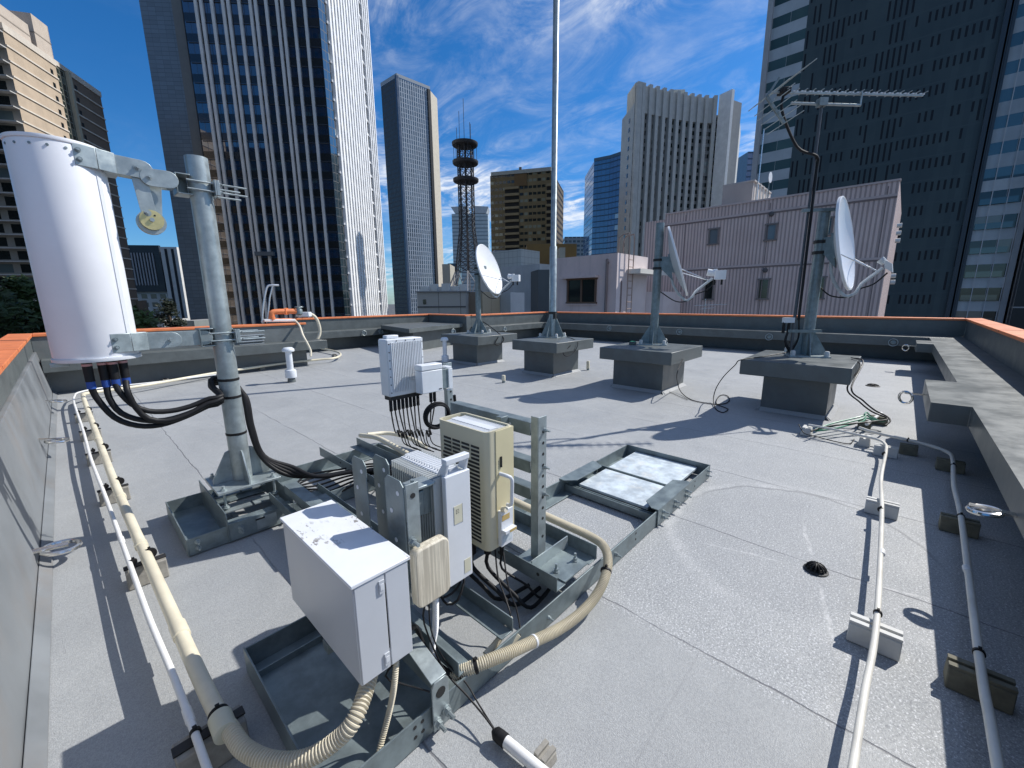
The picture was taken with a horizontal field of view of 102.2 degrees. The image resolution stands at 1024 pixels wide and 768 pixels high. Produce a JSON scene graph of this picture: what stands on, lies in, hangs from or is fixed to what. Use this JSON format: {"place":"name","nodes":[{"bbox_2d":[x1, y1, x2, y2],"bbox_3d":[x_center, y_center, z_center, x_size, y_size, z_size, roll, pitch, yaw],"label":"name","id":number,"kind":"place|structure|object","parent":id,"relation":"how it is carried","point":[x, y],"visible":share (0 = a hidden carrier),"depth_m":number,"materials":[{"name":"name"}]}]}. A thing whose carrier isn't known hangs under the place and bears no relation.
{"place":"outdoors","nodes":[
{"label":"outdoors","id":0,"kind":"place"},
{"bbox_2d":[0,4,138,324],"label":"apartment block","id":1,"kind":"structure","parent":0,"point":[43,90],"depth_m":87.27,"materials":[{"name":"paint"}]},
{"bbox_2d":[128,245,167,316],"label":"office building","id":2,"kind":"structure","parent":0,"point":[148,273],"depth_m":164.28,"materials":[{"name":"glass"}]},
{"bbox_2d":[0,0,767,303],"label":"sky","id":3,"kind":"structure","parent":0,"point":[493,58],"materials":[{"name":"blue"}]},
{"bbox_2d":[388,304,394,314],"bbox_3d":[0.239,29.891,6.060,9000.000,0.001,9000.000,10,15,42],"label":"ground","id":4,"kind":"structure","parent":0,"point":[391,309],"depth_m":1559.50,"materials":[{"name":"concrete"}]},
{"bbox_2d":[0,286,42,344],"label":"tree","id":5,"kind":"object","parent":4,"relation":"on","point":[7,312],"visible":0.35,"depth_m":39.99,"materials":[{"name":"green plant"}]},
{"bbox_2d":[0,274,45,333],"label":"tree","id":6,"kind":"object","parent":4,"relation":"on","point":[22,286],"visible":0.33,"depth_m":44.27,"materials":[{"name":"green plant"}]},
{"bbox_2d":[132,300,161,328],"bbox_3d":[-26.370,9.113,32.311,2.197,30.717,2.113,10,15,42],"label":"tree","id":7,"kind":"object","parent":4,"relation":"on","point":[144,316],"visible":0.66,"depth_m":29.34,"materials":[{"name":"green plant"}]},
{"bbox_2d":[153,298,186,327],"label":"tree","id":8,"kind":"object","parent":4,"relation":"on","point":[174,322],"visible":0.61,"depth_m":83.44,"materials":[{"name":"green plant"}]},
{"bbox_2d":[139,0,207,319],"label":"office tower","id":9,"kind":"structure","parent":4,"relation":"on","point":[164,28],"depth_m":116.13,"materials":[{"name":"glass"}]},
{"bbox_2d":[160,247,189,318],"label":"office building","id":10,"kind":"structure","parent":4,"relation":"on","point":[173,274],"depth_m":164.29,"materials":[{"name":"paint"}]},
{"bbox_2d":[164,249,184,317],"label":"slit window","id":11,"kind":"structure","parent":10,"relation":"in","point":[165,250],"depth_m":164.19,"materials":[{"name":"glass"}]},
{"bbox_2d":[182,0,387,324],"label":"office tower","id":12,"kind":"structure","parent":4,"relation":"on","point":[284,92],"depth_m":118.75,"materials":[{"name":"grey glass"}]},
{"bbox_2d":[380,73,443,314],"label":"office tower","id":13,"kind":"structure","parent":4,"relation":"on","point":[410,123],"depth_m":392.95,"materials":[{"name":"grey"}]},
{"bbox_2d":[415,283,471,313],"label":"building","id":14,"kind":"structure","parent":4,"relation":"on","point":[447,298],"depth_m":45.05,"materials":[{"name":"paint"}]},
{"bbox_2d":[481,292,499,313],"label":"building","id":15,"kind":"structure","parent":4,"relation":"on","point":[489,305],"depth_m":46.66,"materials":[{"name":"paint"}]},
{"bbox_2d":[500,292,523,312],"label":"building","id":16,"kind":"structure","parent":4,"relation":"on","point":[511,302],"depth_m":46.75,"materials":[{"name":"paint"}]},
{"bbox_2d":[488,249,539,291],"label":"building","id":17,"kind":"structure","parent":4,"relation":"on","point":[515,257],"depth_m":73.95,"materials":[{"name":"paint"}]},
{"bbox_2d":[502,264,548,311],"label":"building","id":18,"kind":"structure","parent":4,"relation":"on","point":[524,282],"depth_m":70.67,"materials":[{"name":"paint"}]},
{"bbox_2d":[645,292,680,312],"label":"pink house","id":19,"kind":"structure","parent":4,"relation":"on","point":[667,305],"depth_m":27.73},
{"bbox_2d":[643,178,901,316],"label":"pink building","id":20,"kind":"structure","parent":4,"relation":"on","point":[753,248],"depth_m":26.05,"materials":[{"name":"metal"}]},
{"bbox_2d":[702,279,714,299],"bbox_3d":[13.728,-6.570,28.791,0.782,1.401,0.140,10,15,42],"label":"window","id":21,"kind":"structure","parent":20,"relation":"in","point":[709,294],"depth_m":28.82,"materials":[{"name":"glass"}]},
{"bbox_2d":[707,227,719,244],"bbox_3d":[13.710,-10.035,28.079,0.767,1.094,0.140,10,15,42],"label":"window","id":22,"kind":"structure","parent":20,"relation":"in","point":[713,233],"depth_m":28.08,"materials":[{"name":"glass"}]},
{"bbox_2d":[721,179,771,204],"bbox_3d":[17.400,-13.427,30.560,2.083,1.900,5.349,10,15,42],"label":"pink penthouse","id":23,"kind":"object","parent":20,"relation":"on","point":[743,191],"visible":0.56,"depth_m":28.76,"materials":[{"name":"paint"}]},
{"bbox_2d":[755,278,770,299],"bbox_3d":[16.175,-6.107,26.562,0.752,1.344,0.140,10,15,42],"label":"window","id":24,"kind":"structure","parent":20,"relation":"in","point":[766,281],"depth_m":26.56,"materials":[{"name":"glass"}]},
{"bbox_2d":[763,222,778,240],"bbox_3d":[16.195,-9.506,25.828,0.735,1.036,0.140,10,15,42],"label":"window","id":25,"kind":"structure","parent":20,"relation":"in","point":[772,229],"depth_m":25.82,"materials":[{"name":"glass"}]},
{"bbox_2d":[442,264,454,285],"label":"office tower","id":26,"kind":"structure","parent":0,"point":[448,270],"depth_m":290.82,"materials":[{"name":"paint"}]},
{"bbox_2d":[451,206,489,291],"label":"office tower","id":27,"kind":"structure","parent":0,"point":[482,225],"depth_m":532.45,"materials":[{"name":"paint"}]},
{"bbox_2d":[490,167,563,251],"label":"apartment tower","id":28,"kind":"structure","parent":0,"point":[520,208],"depth_m":197.39,"materials":[{"name":"concrete"}]},
{"bbox_2d":[47,337,1023,767],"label":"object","id":29,"kind":"structure","parent":0,"point":[709,629],"depth_m":2.21,"materials":[{"name":"concrete"}]},
{"bbox_2d":[0,333,56,767],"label":"parapet wall","id":30,"kind":"structure","parent":29,"relation":"on","point":[28,415],"depth_m":2.20,"materials":[{"name":"grey paint"}]},
{"bbox_2d":[32,539,82,556],"bbox_3d":[-2.673,0.961,2.419,0.181,0.056,0.217,10,15,42],"label":"ring anchor","id":31,"kind":"object","parent":30,"relation":"attached to","point":[40,551],"visible":0.99,"depth_m":2.41,"materials":[{"name":"silver metal"}]},
{"bbox_2d":[85,449,112,465],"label":"pipe support block","id":32,"kind":"structure","parent":29,"relation":"on","point":[96,457],"depth_m":3.92,"materials":[{"name":"grey concrete"}]},
{"bbox_2d":[97,483,130,505],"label":"pipe support block","id":33,"kind":"structure","parent":29,"relation":"on","point":[111,496],"depth_m":3.15,"materials":[{"name":"grey concrete"}]},
{"bbox_2d":[123,553,169,590],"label":"pipe support block","id":34,"kind":"structure","parent":29,"relation":"on","point":[161,560],"depth_m":2.23,"materials":[{"name":"grey concrete"}]},
{"bbox_2d":[30,322,327,392],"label":"parapet wall","id":35,"kind":"structure","parent":29,"relation":"on","point":[155,364],"depth_m":8.25,"materials":[{"name":"orange paint"}]},
{"bbox_2d":[261,284,278,321],"bbox_3d":[-5.513,-1.840,9.400,0.044,0.851,0.459,10,15,42],"label":"grab rail","id":36,"kind":"object","parent":35,"relation":"on","point":[264,297],"visible":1,"depth_m":9.33,"materials":[{"name":"metal"}]},
{"bbox_2d":[263,306,311,321],"bbox_3d":[-5.273,-1.639,9.701,0.335,0.348,1.049,10,15,42],"label":"fire valve","id":37,"kind":"object","parent":35,"relation":"on","point":[298,311],"visible":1,"depth_m":9.65,"materials":[{"name":"orange paint"}]},
{"bbox_2d":[171,705,248,767],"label":"pipe support block","id":38,"kind":"structure","parent":29,"relation":"on","point":[183,752],"depth_m":1.34,"materials":[{"name":"grey concrete"}]},
{"bbox_2d":[72,374,215,767],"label":"floor pipe","id":39,"kind":"object","parent":38,"relation":"on","point":[189,718],"visible":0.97,"depth_m":1.74,"materials":[{"name":"white plastic"}]},
{"bbox_2d":[282,347,296,382],"bbox_3d":[-4.220,-0.367,7.841,0.216,0.670,0.216,10,15,42],"label":"vent pipe","id":40,"kind":"object","parent":29,"relation":"on","point":[291,373],"visible":1,"depth_m":7.79,"materials":[{"name":"white paint"}]},
{"bbox_2d":[267,314,428,351],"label":"parapet wall","id":41,"kind":"structure","parent":29,"relation":"on","point":[341,332],"depth_m":13.54,"materials":[{"name":"orange paint"}]},
{"bbox_2d":[367,431,427,447],"bbox_3d":[-1.165,0.564,4.332,0.713,0.112,0.219,3,12,17],"label":"cream conduit","id":42,"kind":"object","parent":29,"relation":"on","point":[378,433],"visible":0.52,"depth_m":4.39,"materials":[{"name":"plastic"}]},
{"bbox_2d":[381,322,462,349],"bbox_3d":[-3.201,-1.786,14.674,2.866,0.720,4.892,5,13,25],"label":"roof hatch","id":43,"kind":"object","parent":29,"relation":"on","point":[429,333],"visible":0.6,"depth_m":13.32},
{"bbox_2d":[165,362,711,767],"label":"equipment rack","id":44,"kind":"object","parent":29,"relation":"on","point":[305,682],"visible":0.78,"depth_m":1.82,"materials":[{"name":"metal"}]},
{"bbox_2d":[83,373,369,478],"bbox_3d":[-1.598,0.310,2.879,1.776,0.978,0.456,-5,12,-23],"label":"feeder cable","id":45,"kind":"object","parent":44,"relation":"attached to","point":[90,382],"visible":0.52,"depth_m":2.49,"materials":[{"name":"black rubber"}]},
{"bbox_2d":[183,154,294,541],"bbox_3d":[-1.921,-0.230,2.759,0.778,2.365,0.397,10,15,42],"label":"antenna mast","id":46,"kind":"object","parent":44,"relation":"on","point":[242,467],"visible":0.94,"depth_m":2.75,"materials":[{"name":"metal"}]},
{"bbox_2d":[0,131,264,373],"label":"drum antenna","id":47,"kind":"object","parent":46,"relation":"attached to","point":[61,191],"visible":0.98,"depth_m":2.15,"materials":[{"name":"white paint"}]},
{"bbox_2d":[99,372,373,477],"bbox_3d":[-1.574,0.297,2.893,1.725,0.958,0.441,-5,12,-22],"label":"feeder cable","id":48,"kind":"object","parent":47,"relation":"attached to","point":[106,386],"visible":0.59,"depth_m":2.38,"materials":[{"name":"black rubber"}]},
{"bbox_2d":[109,371,391,478],"bbox_3d":[-1.556,0.286,2.902,1.684,0.941,0.442,-5,12,-21],"label":"feeder cable","id":49,"kind":"object","parent":47,"relation":"attached to","point":[115,381],"visible":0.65,"depth_m":2.55,"materials":[{"name":"black rubber"}]},
{"bbox_2d":[119,370,391,478],"bbox_3d":[-1.543,0.284,2.910,1.653,0.942,0.446,-5,12,-21],"label":"feeder cable","id":50,"kind":"object","parent":47,"relation":"attached to","point":[126,380],"visible":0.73,"depth_m":2.61,"materials":[{"name":"black rubber"}]},
{"bbox_2d":[280,500,412,685],"bbox_3d":[-0.602,0.704,1.480,0.578,0.354,0.199,10,15,42],"label":"electrical cabinet","id":51,"kind":"object","parent":44,"relation":"on","point":[348,572],"visible":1,"depth_m":1.33,"materials":[{"name":"metal"}]},
{"bbox_2d":[221,675,378,767],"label":"corrugated hose","id":52,"kind":"object","parent":51,"relation":"attached to","point":[243,747],"visible":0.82,"depth_m":1.24,"materials":[{"name":"beige plastic"}]},
{"bbox_2d":[376,660,399,751],"bbox_3d":[-0.426,1.081,1.333,0.050,0.341,0.226,4,12,21],"label":"corrugated hose","id":53,"kind":"object","parent":51,"relation":"hanging from","point":[391,701],"visible":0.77,"depth_m":1.37,"materials":[{"name":"beige plastic"}]},
{"bbox_2d":[358,433,409,454],"bbox_3d":[-1.021,0.597,3.649,0.067,0.123,1.566,-11,15,-41],"label":"cream conduit","id":54,"kind":"object","parent":44,"relation":"on","point":[397,448],"visible":0.66,"depth_m":3.77,"materials":[{"name":"plastic"}]},
{"bbox_2d":[378,335,423,400],"bbox_3d":[-0.750,-0.121,2.836,0.119,0.434,0.280,10,15,42],"label":"radio unit","id":55,"kind":"object","parent":44,"relation":"attached to","point":[400,358],"visible":0.85,"depth_m":2.77,"materials":[{"name":"white paint"}]},
{"bbox_2d":[409,534,449,607],"bbox_3d":[-0.297,0.677,1.502,0.044,0.230,0.148,10,15,42],"label":"junction box","id":56,"kind":"object","parent":44,"relation":"attached to","point":[430,570],"visible":0.98,"depth_m":1.48,"materials":[{"name":"beige plastic"}]},
{"bbox_2d":[422,606,494,729],"bbox_3d":[-0.186,0.995,1.473,0.324,0.384,0.030,7,13,31],"label":"cable","id":57,"kind":"object","parent":56,"relation":"attached to","point":[471,700],"visible":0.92,"depth_m":1.52,"materials":[{"name":"black rubber"}]},
{"bbox_2d":[428,604,493,726],"bbox_3d":[-0.166,0.993,1.483,0.309,0.383,0.054,7,14,34],"label":"cable","id":58,"kind":"object","parent":56,"relation":"attached to","point":[465,682],"visible":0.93,"depth_m":1.53,"materials":[{"name":"black rubber"}]},
{"bbox_2d":[391,450,471,586],"bbox_3d":[-0.340,0.527,1.761,0.344,0.543,0.166,10,15,42],"label":"radio unit","id":59,"kind":"object","parent":44,"relation":"attached to","point":[448,517],"visible":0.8,"depth_m":1.66,"materials":[{"name":"white paint"}]},
{"bbox_2d":[415,362,452,393],"bbox_3d":[-0.543,-0.044,2.883,0.080,0.206,0.264,10,15,42],"label":"radio unit","id":60,"kind":"object","parent":44,"relation":"attached to","point":[431,377],"visible":1,"depth_m":2.83,"materials":[{"name":"white paint"}]},
{"bbox_2d":[423,402,450,429],"bbox_3d":[-0.532,0.225,2.937,0.210,0.209,0.083,-8,14,-32],"label":"cable coil","id":61,"kind":"object","parent":44,"relation":"hanging from","point":[428,408],"visible":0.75,"depth_m":2.90,"materials":[{"name":"black rubber"}]},
{"bbox_2d":[429,598,450,676],"bbox_3d":[-0.271,0.958,1.569,0.107,0.346,0.029,5,12,23],"label":"white conduit","id":62,"kind":"object","parent":44,"relation":"on","point":[435,615],"visible":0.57,"depth_m":1.56,"materials":[{"name":"plastic"}]},
{"bbox_2d":[440,412,516,551],"bbox_3d":[-0.160,0.469,2.013,0.412,0.580,0.177,10,15,42],"label":"louvred unit","id":63,"kind":"object","parent":44,"relation":"attached to","point":[487,444],"visible":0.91,"depth_m":1.91,"materials":[{"name":"white paint"}]},
{"bbox_2d":[472,544,541,606],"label":"cable","id":64,"kind":"object","parent":63,"relation":"attached to","point":[483,578],"visible":0.72,"depth_m":2.05,"materials":[{"name":"black rubber"}]},
{"bbox_2d":[484,551,550,609],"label":"cable","id":65,"kind":"object","parent":63,"relation":"attached to","point":[516,596],"visible":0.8,"depth_m":2.04,"materials":[{"name":"black rubber"}]},
{"bbox_2d":[450,497,612,681],"bbox_3d":[0.142,0.939,2.294,0.782,0.172,1.513,-1,11,-1],"label":"corrugated hose","id":66,"kind":"object","parent":44,"relation":"on","point":[475,665],"visible":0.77,"depth_m":1.86,"materials":[{"name":"beige plastic"}]},
{"bbox_2d":[428,314,470,332],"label":"parapet wall","id":67,"kind":"structure","parent":29,"relation":"on","point":[465,319],"depth_m":14.70,"materials":[{"name":"orange paint"}]},
{"bbox_2d":[441,331,516,365],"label":"plinth","id":68,"kind":"structure","parent":29,"relation":"on","point":[477,349],"depth_m":9.91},
{"bbox_2d":[466,244,519,333],"bbox_3d":[-0.532,-2.286,9.986,1.008,2.120,1.277,-8,14,-32],"label":"satellite dish","id":69,"kind":"object","parent":68,"relation":"on","point":[487,270],"visible":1,"depth_m":10.07,"materials":[{"name":"metal"}]},
{"bbox_2d":[469,574,529,600],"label":"cable","id":70,"kind":"object","parent":29,"relation":"on","point":[487,590],"visible":0.48,"depth_m":2.07,"materials":[{"name":"black rubber"}]},
{"bbox_2d":[468,312,545,338],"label":"parapet wall","id":71,"kind":"structure","parent":29,"relation":"on","point":[525,324],"depth_m":16.04,"materials":[{"name":"orange paint"}]},
{"bbox_2d":[491,726,547,767],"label":"floor pipe","id":72,"kind":"object","parent":29,"relation":"on","point":[501,738],"visible":1,"depth_m":1.36,"materials":[{"name":"white plastic"}]},
{"bbox_2d":[499,546,547,597],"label":"cable","id":73,"kind":"object","parent":29,"relation":"on","point":[516,578],"visible":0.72,"depth_m":2.07,"materials":[{"name":"black rubber"}]},
{"bbox_2d":[534,738,556,767],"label":"pipe support block","id":74,"kind":"structure","parent":29,"relation":"on","point":[545,753],"depth_m":1.36,"materials":[{"name":"grey concrete"}]},
{"bbox_2d":[512,337,592,376],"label":"plinth","id":75,"kind":"structure","parent":29,"relation":"on","point":[545,357],"depth_m":8.37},
{"bbox_2d":[538,0,566,337],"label":"mast","id":76,"kind":"object","parent":75,"relation":"on","point":[552,328],"visible":1,"depth_m":8.50,"materials":[{"name":"metal"}]},
{"bbox_2d":[600,341,702,394],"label":"plinth","id":77,"kind":"structure","parent":29,"relation":"on","point":[648,368],"depth_m":6.85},
{"bbox_2d":[638,222,726,345],"bbox_3d":[2.865,-1.720,7.159,0.990,2.082,1.262,-8,14,-33],"label":"satellite dish","id":78,"kind":"object","parent":77,"relation":"on","point":[668,266],"visible":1,"depth_m":7.16,"materials":[{"name":"metal"}]},
{"bbox_2d":[676,341,789,412],"bbox_3d":[2.994,-0.245,6.357,1.307,0.902,1.763,-7,13,-30],"label":"cable","id":79,"kind":"object","parent":29,"relation":"on","point":[719,382],"visible":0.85,"depth_m":5.97,"materials":[{"name":"black rubber"}]},
{"bbox_2d":[544,312,966,361],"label":"parapet wall","id":80,"kind":"structure","parent":29,"relation":"on","point":[866,336],"depth_m":11.89,"materials":[{"name":"grey paint"}]},
{"bbox_2d":[739,350,860,420],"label":"plinth","id":81,"kind":"structure","parent":29,"relation":"on","point":[804,387],"depth_m":5.31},
{"bbox_2d":[782,196,892,357],"bbox_3d":[4.293,-1.396,5.506,0.897,2.081,0.904,0,11,3],"label":"satellite dish","id":82,"kind":"object","parent":81,"relation":"on","point":[837,247],"visible":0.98,"depth_m":5.56,"materials":[{"name":"metal"}]},
{"bbox_2d":[749,58,927,353],"bbox_3d":[4.217,-2.103,5.389,2.100,3.454,0.836,1,12,6],"label":"tv aerial","id":83,"kind":"object","parent":82,"relation":"attached to","point":[821,103],"visible":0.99,"depth_m":5.30,"materials":[{"name":"metal"}]},
{"bbox_2d":[810,359,887,431],"bbox_3d":[4.013,0.128,4.753,1.732,0.620,0.519,-11,15,-41],"label":"cable","id":84,"kind":"object","parent":81,"relation":"attached to","point":[863,405],"visible":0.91,"depth_m":4.74,"materials":[{"name":"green rubber"}]},
{"bbox_2d":[850,357,890,425],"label":"cable","id":85,"kind":"object","parent":81,"relation":"attached to","point":[867,404],"visible":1,"depth_m":4.88,"materials":[{"name":"black rubber"}]},
{"bbox_2d":[803,561,828,576],"bbox_3d":[1.706,1.023,2.313,0.117,0.048,0.117,10,15,42],"label":"roof drain","id":86,"kind":"object","parent":29,"relation":"on","point":[817,569],"visible":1,"depth_m":2.29,"materials":[{"name":"black metal"}]},
{"bbox_2d":[808,424,887,767],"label":"floor pipe","id":87,"kind":"object","parent":29,"relation":"on","point":[856,743],"visible":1,"depth_m":1.71,"materials":[{"name":"white plastic"}]},
{"bbox_2d":[846,611,902,661],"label":"pipe support block","id":88,"kind":"structure","parent":29,"relation":"on","point":[890,642],"depth_m":1.79,"materials":[{"name":"concrete"}]},
{"bbox_2d":[864,496,899,519],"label":"pipe support block","id":89,"kind":"structure","parent":29,"relation":"on","point":[891,509],"depth_m":2.88,"materials":[{"name":"concrete"}]},
{"bbox_2d":[873,443,898,458],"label":"pipe support block","id":90,"kind":"structure","parent":29,"relation":"on","point":[878,449],"depth_m":3.95,"materials":[{"name":"concrete"}]},
{"bbox_2d":[899,442,918,456],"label":"pipe support block","id":91,"kind":"structure","parent":29,"relation":"on","point":[908,449],"depth_m":3.99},
{"bbox_2d":[935,457,965,474],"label":"pipe support block","id":92,"kind":"structure","parent":29,"relation":"on","point":[942,464],"depth_m":3.60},
{"bbox_2d":[938,512,980,538],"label":"pipe support block","id":93,"kind":"structure","parent":29,"relation":"on","point":[947,522],"depth_m":2.66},
{"bbox_2d":[858,426,1004,767],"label":"floor pipe","id":94,"kind":"object","parent":93,"relation":"on","point":[992,733],"visible":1,"depth_m":1.71,"materials":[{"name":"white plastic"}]},
{"bbox_2d":[915,318,1023,537],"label":"parapet wall","id":95,"kind":"structure","parent":29,"relation":"on","point":[979,392],"depth_m":3.91,"materials":[{"name":"orange paint"}]},
{"bbox_2d":[965,502,1017,517],"bbox_3d":[2.384,0.638,2.055,0.172,0.039,0.135,10,15,42],"label":"ring anchor","id":96,"kind":"object","parent":95,"relation":"attached to","point":[996,512],"visible":1,"depth_m":2.04,"materials":[{"name":"silver metal"}]},
{"bbox_2d":[943,653,1018,714],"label":"pipe support block","id":97,"kind":"structure","parent":29,"relation":"on","point":[959,675],"depth_m":1.56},
{"bbox_2d":[531,270,549,320],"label":"building","id":98,"kind":"structure","parent":0,"point":[539,290],"depth_m":62.93,"materials":[{"name":"paint"}]},
{"bbox_2d":[526,244,576,269],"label":"building","id":99,"kind":"structure","parent":0,"point":[570,250],"depth_m":114.88,"materials":[{"name":"paint"}]},
{"bbox_2d":[563,237,582,255],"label":"office tower","id":100,"kind":"structure","parent":0,"point":[578,241],"depth_m":400.80,"materials":[{"name":"paint"}]},
{"bbox_2d":[583,152,620,255],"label":"office tower","id":101,"kind":"structure","parent":0,"point":[601,197],"depth_m":318.02,"materials":[{"name":"glass"}]},
{"bbox_2d":[556,232,667,312],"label":"pink house","id":102,"kind":"structure","parent":0,"point":[614,282],"depth_m":25.93,"materials":[{"name":"paint"}]},
{"bbox_2d":[566,277,597,303],"bbox_3d":[4.436,-5.950,26.410,2.333,1.601,0.140,10,15,42],"label":"window","id":103,"kind":"structure","parent":102,"relation":"in","point":[579,290],"depth_m":26.38,"materials":[{"name":"glass"}]},
{"bbox_2d":[617,81,741,256],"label":"hotel tower","id":104,"kind":"structure","parent":0,"point":[679,149],"depth_m":194.67,"materials":[{"name":"paint"}]},
{"bbox_2d":[736,152,752,182],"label":"office tower","id":105,"kind":"structure","parent":0,"point":[744,167],"depth_m":307.53,"materials":[{"name":"glass"}]},
{"bbox_2d":[751,0,1023,324],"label":"office tower","id":106,"kind":"structure","parent":0,"point":[947,148],"depth_m":67.82,"materials":[{"name":"glass"}]},
{"bbox_2d":[1002,230,1023,328],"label":"office tower","id":107,"kind":"structure","parent":0,"point":[1014,314],"depth_m":61.15,"materials":[{"name":"glass"}]},
{"bbox_3d":[-5.244,-0.566,10.344,0.146,0.076,0.110,10,15,42],"label":"pipe support block","id":108,"kind":"object","parent":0,"visible":0},
{"bbox_2d":[81,348,341,744],"bbox_3d":[-4.754,0.115,6.513,3.576,0.115,12.620,-5,12,-20],"label":"floor pipe","id":109,"kind":"object","parent":108,"relation":"on","point":[219,713],"visible":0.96,"depth_m":1.88,"materials":[{"name":"beige plastic"}]},
{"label":"building","id":110,"kind":"object","parent":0,"visible":0},
{"bbox_2d":[450,104,478,291],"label":"lattice tower","id":111,"kind":"structure","parent":110,"relation":"on","point":[464,162],"depth_m":148.74,"materials":[{"name":"metal"}]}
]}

